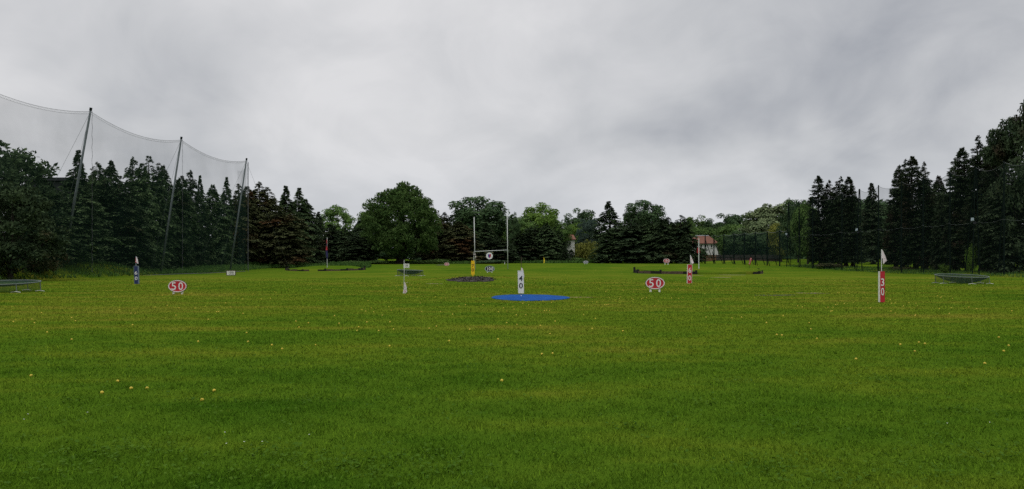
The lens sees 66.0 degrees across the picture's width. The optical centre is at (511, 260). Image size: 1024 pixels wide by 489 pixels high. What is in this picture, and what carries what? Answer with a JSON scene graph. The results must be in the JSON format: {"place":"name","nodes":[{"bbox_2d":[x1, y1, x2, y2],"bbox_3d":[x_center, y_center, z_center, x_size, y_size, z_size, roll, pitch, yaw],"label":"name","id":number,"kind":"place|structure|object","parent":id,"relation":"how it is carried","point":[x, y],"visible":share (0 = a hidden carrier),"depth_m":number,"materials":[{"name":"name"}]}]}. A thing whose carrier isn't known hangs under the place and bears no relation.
{"place":"outdoors","nodes":[
{"label":"outdoors","id":0,"kind":"place"},
{"bbox_2d":[0,259,1023,488],"bbox_3d":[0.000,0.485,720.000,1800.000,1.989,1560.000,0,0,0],"label":"ground","id":1,"kind":"structure","parent":0,"point":[594,271],"depth_m":9.85,"materials":[{"name":"green plant"}]},
{"bbox_2d":[0,280,41,292],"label":"bench","id":2,"kind":"object","parent":1,"relation":"on","point":[3,283],"visible":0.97,"depth_m":38.08,"materials":[{"name":"grey"}]},
{"bbox_2d":[0,181,72,279],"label":"broadleaf tree","id":3,"kind":"object","parent":1,"relation":"on","point":[26,208],"visible":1,"depth_m":55.70,"materials":[{"name":"green plant"}]},
{"bbox_2d":[0,140,72,257],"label":"broadleaf tree","id":4,"kind":"object","parent":1,"relation":"on","point":[13,164],"visible":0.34,"depth_m":62.38,"materials":[{"name":"green plant"}]},
{"bbox_2d":[0,182,98,263],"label":"conifer tree","id":5,"kind":"object","parent":1,"relation":"on","point":[58,202],"visible":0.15,"depth_m":66.50,"materials":[{"name":"green plant"}]},
{"bbox_2d":[24,177,87,199],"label":"flat roofed building","id":6,"kind":"structure","parent":1,"relation":"on","point":[57,183],"depth_m":92.00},
{"bbox_2d":[52,107,92,263],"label":"net pole","id":7,"kind":"object","parent":1,"relation":"on","point":[79,171],"visible":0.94,"depth_m":66.93,"materials":[{"name":"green metal"}]},
{"bbox_2d":[58,150,110,260],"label":"conifer tree","id":8,"kind":"object","parent":1,"relation":"on","point":[68,183],"visible":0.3,"depth_m":75.88,"materials":[{"name":"green plant"}]},
{"bbox_2d":[53,187,125,260],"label":"conifer tree","id":9,"kind":"object","parent":1,"relation":"on","point":[84,227],"visible":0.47,"depth_m":71.19,"materials":[{"name":"green plant"}]},
{"bbox_2d":[85,162,118,251],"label":"conifer tree","id":10,"kind":"object","parent":1,"relation":"on","point":[96,182],"visible":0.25,"depth_m":79.26,"materials":[{"name":"green plant"}]},
{"bbox_2d":[102,160,139,249],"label":"conifer tree","id":11,"kind":"object","parent":1,"relation":"on","point":[110,171],"visible":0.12,"depth_m":85.20,"materials":[{"name":"green plant"}]},
{"bbox_2d":[84,176,162,267],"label":"conifer tree","id":12,"kind":"object","parent":1,"relation":"on","point":[125,231],"visible":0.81,"depth_m":78.69,"materials":[{"name":"green plant"}]},
{"bbox_2d":[0,257,272,279],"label":"rough grass","id":13,"kind":"structure","parent":1,"relation":"on","point":[204,269],"depth_m":74.34,"materials":[{"name":"green plant"}]},
{"bbox_2d":[120,156,172,269],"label":"conifer tree","id":14,"kind":"object","parent":1,"relation":"on","point":[140,187],"visible":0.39,"depth_m":87.48,"materials":[{"name":"green plant"}]},
{"bbox_2d":[134,156,179,268],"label":"conifer tree","id":15,"kind":"object","parent":1,"relation":"on","point":[157,188],"visible":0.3,"depth_m":92.53,"materials":[{"name":"green plant"}]},
{"bbox_2d":[136,137,182,270],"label":"net pole","id":16,"kind":"object","parent":1,"relation":"on","point":[167,229],"visible":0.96,"depth_m":82.93,"materials":[{"name":"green metal"}]},
{"bbox_2d":[0,94,248,274],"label":"ball stop net","id":17,"kind":"object","parent":16,"relation":"attached to","point":[159,141],"visible":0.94,"depth_m":81.33,"materials":[{"name":"grey fabric"}]},
{"bbox_2d":[154,165,190,267],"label":"conifer tree","id":18,"kind":"object","parent":1,"relation":"on","point":[167,176],"visible":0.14,"depth_m":96.62,"materials":[{"name":"green plant"}]},
{"bbox_2d":[168,280,186,293],"bbox_3d":[-14.387,1.161,33.924,0.811,0.668,0.072,0,0,0],"label":"distance sign","id":19,"kind":"object","parent":1,"relation":"on","point":[174,286],"visible":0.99,"depth_m":33.90,"materials":[{"name":"red paint"}]},
{"bbox_2d":[164,178,202,266],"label":"conifer tree","id":20,"kind":"object","parent":1,"relation":"on","point":[189,227],"visible":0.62,"depth_m":97.32,"materials":[{"name":"green plant"}]},
{"bbox_2d":[177,171,214,265],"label":"conifer tree","id":21,"kind":"object","parent":1,"relation":"on","point":[198,248],"visible":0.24,"depth_m":104.25,"materials":[{"name":"green plant"}]},
{"bbox_2d":[194,175,217,264],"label":"conifer tree","id":22,"kind":"object","parent":1,"relation":"on","point":[204,220],"visible":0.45,"depth_m":107.86,"materials":[{"name":"green plant"}]},
{"bbox_2d":[199,184,236,264],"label":"conifer tree","id":23,"kind":"object","parent":1,"relation":"on","point":[219,220],"visible":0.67,"depth_m":110.77,"materials":[{"name":"green plant"}]},
{"bbox_2d":[210,177,243,263],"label":"conifer tree","id":24,"kind":"object","parent":1,"relation":"on","point":[225,197],"visible":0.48,"depth_m":114.98,"materials":[{"name":"green plant"}]},
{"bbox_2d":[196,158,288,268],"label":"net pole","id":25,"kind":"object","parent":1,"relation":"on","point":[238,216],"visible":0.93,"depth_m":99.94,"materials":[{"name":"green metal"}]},
{"bbox_2d":[223,183,266,263],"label":"conifer tree","id":26,"kind":"object","parent":1,"relation":"on","point":[242,227],"visible":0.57,"depth_m":116.33,"materials":[{"name":"green plant"}]},
{"bbox_2d":[235,191,268,262],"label":"conifer tree","id":27,"kind":"object","parent":1,"relation":"on","point":[253,209],"visible":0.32,"depth_m":119.34,"materials":[{"name":"green plant"}]},
{"bbox_2d":[226,181,279,259],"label":"conifer tree","id":28,"kind":"object","parent":1,"relation":"on","point":[254,191],"visible":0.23,"depth_m":120.81,"materials":[{"name":"green plant"}]},
{"bbox_2d":[252,187,288,259],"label":"conifer tree","id":29,"kind":"object","parent":1,"relation":"on","point":[267,204],"visible":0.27,"depth_m":121.47,"materials":[{"name":"green plant"}]},
{"bbox_2d":[256,207,315,266],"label":"conifer tree","id":30,"kind":"object","parent":1,"relation":"on","point":[282,232],"visible":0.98,"depth_m":118.35,"materials":[{"name":"green plant"}]},
{"bbox_2d":[277,185,312,262],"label":"conifer tree","id":31,"kind":"object","parent":1,"relation":"on","point":[284,204],"visible":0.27,"depth_m":127.04,"materials":[{"name":"green plant"}]},
{"bbox_2d":[286,188,324,263],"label":"conifer tree","id":32,"kind":"object","parent":1,"relation":"on","point":[299,202],"visible":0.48,"depth_m":128.52,"materials":[{"name":"green plant"}]},
{"bbox_2d":[294,199,329,262],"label":"conifer tree","id":33,"kind":"object","parent":1,"relation":"on","point":[319,244],"visible":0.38,"depth_m":130.26,"materials":[{"name":"green plant"}]},
{"bbox_2d":[290,266,360,270],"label":"raised green","id":34,"kind":"object","parent":1,"relation":"on","point":[312,268],"visible":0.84,"depth_m":109.02,"materials":[{"name":"green plant"}]},
{"bbox_2d":[318,224,344,261],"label":"conifer tree","id":35,"kind":"object","parent":1,"relation":"on","point":[331,236],"visible":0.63,"depth_m":149.39,"materials":[{"name":"green plant"}]},
{"bbox_2d":[318,204,356,235],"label":"broadleaf tree","id":36,"kind":"object","parent":1,"relation":"on","point":[331,215],"visible":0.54,"depth_m":187.29,"materials":[{"name":"green plant"}]},
{"bbox_2d":[326,227,372,261],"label":"conifer tree","id":37,"kind":"object","parent":1,"relation":"on","point":[346,236],"visible":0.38,"depth_m":150.37,"materials":[{"name":"green plant"}]},
{"bbox_2d":[337,235,385,261],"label":"conifer tree","id":38,"kind":"object","parent":1,"relation":"on","point":[354,246],"visible":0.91,"depth_m":144.95,"materials":[{"name":"green plant"}]},
{"bbox_2d":[356,181,443,263],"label":"broadleaf tree","id":39,"kind":"object","parent":1,"relation":"on","point":[404,204],"visible":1,"depth_m":144.14,"materials":[{"name":"green plant"}]},
{"bbox_2d":[245,259,595,267],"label":"undergrowth","id":40,"kind":"object","parent":1,"relation":"on","point":[362,264],"visible":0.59,"depth_m":132.99,"materials":[{"name":"green plant"}]},
{"bbox_2d":[412,210,457,260],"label":"conifer tree","id":41,"kind":"object","parent":1,"relation":"on","point":[424,256],"visible":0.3,"depth_m":156.90,"materials":[{"name":"green plant"}]},
{"bbox_2d":[432,221,494,261],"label":"conifer tree","id":42,"kind":"object","parent":1,"relation":"on","point":[453,235],"visible":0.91,"depth_m":153.72,"materials":[{"name":"green plant"}]},
{"bbox_2d":[448,196,509,247],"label":"broadleaf tree","id":43,"kind":"object","parent":1,"relation":"on","point":[492,215],"visible":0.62,"depth_m":199.39,"materials":[{"name":"green plant"}]},
{"bbox_2d":[473,223,503,255],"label":"conifer tree","id":44,"kind":"object","parent":1,"relation":"on","point":[486,231],"visible":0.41,"depth_m":164.01,"materials":[{"name":"green plant"}]},
{"bbox_2d":[482,235,522,261],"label":"conifer tree","id":45,"kind":"object","parent":1,"relation":"on","point":[494,245],"visible":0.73,"depth_m":158.99,"materials":[{"name":"green plant"}]},
{"bbox_2d":[0,340,1023,488],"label":"clover","id":46,"kind":"object","parent":1,"relation":"on","point":[357,466],"visible":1,"depth_m":6.10,"materials":[{"name":"green plant"}]},
{"bbox_2d":[505,211,520,248],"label":"broadleaf tree","id":47,"kind":"object","parent":1,"relation":"on","point":[512,232],"visible":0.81,"depth_m":189.41,"materials":[{"name":"green plant"}]},
{"bbox_2d":[502,216,538,247],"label":"broadleaf tree","id":48,"kind":"object","parent":1,"relation":"on","point":[525,223],"visible":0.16,"depth_m":197.63,"materials":[{"name":"green plant"}]},
{"bbox_2d":[508,231,548,260],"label":"conifer tree","id":49,"kind":"object","parent":1,"relation":"on","point":[524,252],"visible":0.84,"depth_m":164.16,"materials":[{"name":"green plant"}]},
{"bbox_2d":[492,294,568,300],"bbox_3d":[0.738,1.454,30.938,3.061,0.056,5.123,0,0,0],"label":"target mat","id":50,"kind":"object","parent":1,"relation":"on","point":[526,297],"visible":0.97,"depth_m":30.58,"materials":[{"name":"blue plastic"}]},
{"bbox_2d":[516,224,560,259],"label":"conifer tree","id":51,"kind":"object","parent":1,"relation":"on","point":[532,230],"visible":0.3,"depth_m":166.64,"materials":[{"name":"green plant"}]},
{"bbox_2d":[521,202,559,234],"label":"broadleaf tree","id":52,"kind":"object","parent":1,"relation":"on","point":[540,218],"visible":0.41,"depth_m":212.58,"materials":[{"name":"green plant"}]},
{"bbox_2d":[534,223,567,260],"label":"conifer tree","id":53,"kind":"object","parent":1,"relation":"on","point":[550,237],"visible":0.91,"depth_m":164.52,"materials":[{"name":"green plant"}]},
{"bbox_2d":[550,219,572,249],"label":"broadleaf tree","id":54,"kind":"object","parent":1,"relation":"on","point":[565,231],"visible":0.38,"depth_m":210.08,"materials":[{"name":"green plant"}]},
{"bbox_2d":[561,208,596,254],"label":"broadleaf tree","id":55,"kind":"object","parent":1,"relation":"on","point":[568,221],"visible":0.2,"depth_m":238.06,"materials":[{"name":"green plant"}]},
{"bbox_2d":[573,239,597,259],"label":"shrub","id":56,"kind":"object","parent":1,"relation":"on","point":[584,251],"visible":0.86,"depth_m":171.07,"materials":[{"name":"green plant"}]},
{"bbox_2d":[575,218,598,246],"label":"broadleaf tree","id":57,"kind":"object","parent":1,"relation":"on","point":[582,235],"visible":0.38,"depth_m":188.49,"materials":[{"name":"green plant"}]},
{"bbox_2d":[588,230,624,262],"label":"conifer tree","id":58,"kind":"object","parent":1,"relation":"on","point":[603,256],"visible":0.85,"depth_m":157.35,"materials":[{"name":"green plant"}]},
{"bbox_2d":[588,201,624,259],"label":"conifer tree","id":59,"kind":"object","parent":1,"relation":"on","point":[608,218],"visible":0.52,"depth_m":179.21,"materials":[{"name":"green plant"}]},
{"bbox_2d":[599,223,635,262],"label":"conifer tree","id":60,"kind":"object","parent":1,"relation":"on","point":[618,230],"visible":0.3,"depth_m":158.59,"materials":[{"name":"green plant"}]},
{"bbox_2d":[605,219,658,263],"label":"conifer tree","id":61,"kind":"object","parent":1,"relation":"on","point":[629,234],"visible":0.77,"depth_m":154.84,"materials":[{"name":"green plant"}]},
{"bbox_2d":[622,200,669,247],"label":"broadleaf tree","id":62,"kind":"object","parent":1,"relation":"on","point":[642,215],"visible":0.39,"depth_m":196.44,"materials":[{"name":"green plant"}]},
{"bbox_2d":[645,277,664,291],"bbox_3d":[6.663,1.129,36.724,0.910,0.760,0.072,0,0,0],"label":"distance sign","id":63,"kind":"object","parent":1,"relation":"on","point":[651,283],"visible":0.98,"depth_m":36.70,"materials":[{"name":"red paint"}]},
{"bbox_2d":[627,219,683,263],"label":"conifer tree","id":64,"kind":"object","parent":1,"relation":"on","point":[651,228],"visible":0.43,"depth_m":154.85,"materials":[{"name":"green plant"}]},
{"bbox_2d":[645,217,681,263],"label":"conifer tree","id":65,"kind":"object","parent":1,"relation":"on","point":[656,246],"visible":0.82,"depth_m":152.76,"materials":[{"name":"green plant"}]},
{"bbox_2d":[633,267,696,273],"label":"timber edging","id":66,"kind":"object","parent":1,"relation":"on","point":[663,272],"visible":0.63,"depth_m":86.98,"materials":[{"name":"brown wood"}]},
{"bbox_2d":[674,231,697,263],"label":"conifer tree","id":67,"kind":"object","parent":1,"relation":"on","point":[682,248],"visible":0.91,"depth_m":151.14,"materials":[{"name":"green plant"}]},
{"bbox_2d":[661,215,711,263],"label":"conifer tree","id":68,"kind":"object","parent":1,"relation":"on","point":[681,229],"visible":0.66,"depth_m":152.01,"materials":[{"name":"green plant"}]},
{"bbox_2d":[635,264,761,273],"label":"raised green","id":69,"kind":"object","parent":1,"relation":"on","point":[710,269],"visible":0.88,"depth_m":90.90,"materials":[{"name":"green plant"}]},
{"bbox_2d":[692,235,719,254],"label":"house","id":70,"kind":"structure","parent":1,"relation":"on","point":[709,240],"depth_m":205.00,"materials":[{"name":"paint"}]},
{"bbox_2d":[701,213,738,229],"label":"broadleaf tree","id":71,"kind":"object","parent":1,"relation":"on","point":[718,224],"visible":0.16,"depth_m":249.86,"materials":[{"name":"green plant"}]},
{"bbox_2d":[715,234,736,256],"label":"broadleaf tree","id":72,"kind":"object","parent":1,"relation":"on","point":[720,247],"visible":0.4,"depth_m":185.15,"materials":[{"name":"green plant"}]},
{"bbox_2d":[711,224,747,254],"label":"broadleaf tree","id":73,"kind":"object","parent":1,"relation":"on","point":[726,230],"visible":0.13,"depth_m":212.61,"materials":[{"name":"green plant"}]},
{"bbox_2d":[724,230,763,254],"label":"broadleaf tree","id":74,"kind":"object","parent":1,"relation":"on","point":[739,238],"visible":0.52,"depth_m":179.34,"materials":[{"name":"green plant"}]},
{"bbox_2d":[716,254,780,260],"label":"board fence","id":75,"kind":"object","parent":1,"relation":"on","point":[770,258],"visible":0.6,"depth_m":169.88,"materials":[{"name":"brown wood"}]},
{"bbox_2d":[745,230,777,254],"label":"broadleaf tree","id":76,"kind":"object","parent":1,"relation":"on","point":[763,248],"visible":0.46,"depth_m":176.00,"materials":[{"name":"green plant"}]},
{"bbox_2d":[737,199,792,254],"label":"broadleaf tree","id":77,"kind":"object","parent":1,"relation":"on","point":[765,216],"visible":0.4,"depth_m":179.99,"materials":[{"name":"green plant"}]},
{"bbox_2d":[766,223,788,261],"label":"broadleaf tree","id":78,"kind":"object","parent":1,"relation":"on","point":[774,241],"visible":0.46,"depth_m":161.22,"materials":[{"name":"green plant"}]},
{"bbox_2d":[776,197,816,262],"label":"broadleaf tree","id":79,"kind":"object","parent":1,"relation":"on","point":[783,225],"visible":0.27,"depth_m":144.80,"materials":[{"name":"green plant"}]},
{"bbox_2d":[788,200,817,263],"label":"broadleaf tree","id":80,"kind":"object","parent":1,"relation":"on","point":[802,248],"visible":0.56,"depth_m":129.57,"materials":[{"name":"green plant"}]},
{"bbox_2d":[804,175,830,264],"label":"conifer tree","id":81,"kind":"object","parent":1,"relation":"on","point":[819,198],"visible":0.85,"depth_m":116.26,"materials":[{"name":"green plant"}]},
{"bbox_2d":[814,180,839,263],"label":"conifer tree","id":82,"kind":"object","parent":1,"relation":"on","point":[824,259],"visible":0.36,"depth_m":115.79,"materials":[{"name":"green plant"}]},
{"bbox_2d":[822,176,845,263],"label":"conifer tree","id":83,"kind":"object","parent":1,"relation":"on","point":[832,214],"visible":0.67,"depth_m":114.59,"materials":[{"name":"green plant"}]},
{"bbox_2d":[829,176,864,266],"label":"conifer tree","id":84,"kind":"object","parent":1,"relation":"on","point":[846,186],"visible":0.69,"depth_m":113.23,"materials":[{"name":"green plant"}]},
{"bbox_2d":[838,183,868,266],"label":"conifer tree","id":85,"kind":"object","parent":1,"relation":"on","point":[852,208],"visible":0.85,"depth_m":112.52,"materials":[{"name":"green plant"}]},
{"bbox_2d":[854,189,861,270],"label":"fence post","id":86,"kind":"object","parent":1,"relation":"on","point":[857,241],"visible":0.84,"depth_m":99.74,"materials":[{"name":"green metal"}]},
{"bbox_2d":[856,198,889,261],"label":"broadleaf tree","id":87,"kind":"object","parent":1,"relation":"on","point":[883,204],"visible":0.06,"depth_m":153.69,"materials":[{"name":"green plant"}]},
{"bbox_2d":[858,183,889,263],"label":"conifer tree","id":88,"kind":"object","parent":1,"relation":"on","point":[871,209],"visible":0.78,"depth_m":129.46,"materials":[{"name":"green plant"}]},
{"bbox_2d":[878,271,884,302],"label":"marker pillar","id":89,"kind":"structure","parent":1,"relation":"on","point":[881,286],"depth_m":27.40,"materials":[{"name":"red paint"}]},
{"bbox_2d":[881,165,905,266],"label":"conifer tree","id":90,"kind":"object","parent":1,"relation":"on","point":[891,259],"visible":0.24,"depth_m":100.97,"materials":[{"name":"green plant"}]},
{"bbox_2d":[881,159,912,265],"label":"conifer tree","id":91,"kind":"object","parent":1,"relation":"on","point":[893,213],"visible":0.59,"depth_m":99.77,"materials":[{"name":"green plant"}]},
{"bbox_2d":[894,156,935,268],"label":"conifer tree","id":92,"kind":"object","parent":1,"relation":"on","point":[909,202],"visible":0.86,"depth_m":97.52,"materials":[{"name":"green plant"}]},
{"bbox_2d":[907,161,943,269],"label":"conifer tree","id":93,"kind":"object","parent":1,"relation":"on","point":[929,214],"visible":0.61,"depth_m":96.91,"materials":[{"name":"green plant"}]},
{"bbox_2d":[918,175,962,268],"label":"conifer tree","id":94,"kind":"object","parent":1,"relation":"on","point":[937,184],"visible":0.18,"depth_m":103.81,"materials":[{"name":"green plant"}]},
{"bbox_2d":[926,187,962,269],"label":"conifer tree","id":95,"kind":"object","parent":1,"relation":"on","point":[935,261],"visible":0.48,"depth_m":92.00,"materials":[{"name":"green plant"}]},
{"bbox_2d":[945,171,950,273],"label":"fence post","id":96,"kind":"object","parent":1,"relation":"on","point":[949,232],"visible":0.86,"depth_m":80.26,"materials":[{"name":"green metal"}]},
{"bbox_2d":[939,157,971,270],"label":"conifer tree","id":97,"kind":"object","parent":1,"relation":"on","point":[955,263],"visible":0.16,"depth_m":89.83,"materials":[{"name":"green plant"}]},
{"bbox_2d":[940,147,973,270],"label":"conifer tree","id":98,"kind":"object","parent":1,"relation":"on","point":[956,183],"visible":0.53,"depth_m":87.99,"materials":[{"name":"green plant"}]},
{"bbox_2d":[933,274,992,283],"bbox_3d":[28.527,1.169,49.993,3.318,0.648,3.058,0,0,0],"label":"target basket","id":99,"kind":"object","parent":1,"relation":"on","point":[963,278],"visible":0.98,"depth_m":49.37,"materials":[{"name":"green"}]},
{"bbox_2d":[964,244,977,271],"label":"shrub","id":100,"kind":"object","parent":1,"relation":"on","point":[969,259],"visible":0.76,"depth_m":79.79,"materials":[{"name":"green plant"}]},
{"bbox_2d":[951,135,992,270],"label":"conifer tree","id":101,"kind":"object","parent":1,"relation":"on","point":[966,210],"visible":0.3,"depth_m":85.13,"materials":[{"name":"green plant"}]},
{"bbox_2d":[965,166,979,274],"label":"fence post","id":102,"kind":"object","parent":1,"relation":"on","point":[975,183],"visible":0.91,"depth_m":76.02,"materials":[{"name":"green metal"}]},
{"bbox_2d":[974,140,1017,267],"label":"conifer tree","id":103,"kind":"object","parent":1,"relation":"on","point":[988,176],"visible":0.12,"depth_m":81.78,"materials":[{"name":"green plant"}]},
{"bbox_2d":[972,180,1023,273],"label":"conifer tree","id":104,"kind":"object","parent":1,"relation":"on","point":[987,230],"visible":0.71,"depth_m":76.83,"materials":[{"name":"green plant"}]},
{"bbox_2d":[977,100,1023,267],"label":"broadleaf tree","id":105,"kind":"object","parent":1,"relation":"on","point":[1007,146],"visible":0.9,"depth_m":76.00,"materials":[{"name":"green plant"}]},
{"bbox_2d":[0,0,1023,258],"label":"sky","id":106,"kind":"structure","parent":0,"point":[689,108],"materials":[{"name":"grey"}]},
{"bbox_2d":[784,263,1023,276],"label":"verge grass","id":107,"kind":"structure","parent":0,"point":[870,268],"depth_m":90.87,"materials":[{"name":"green plant"}]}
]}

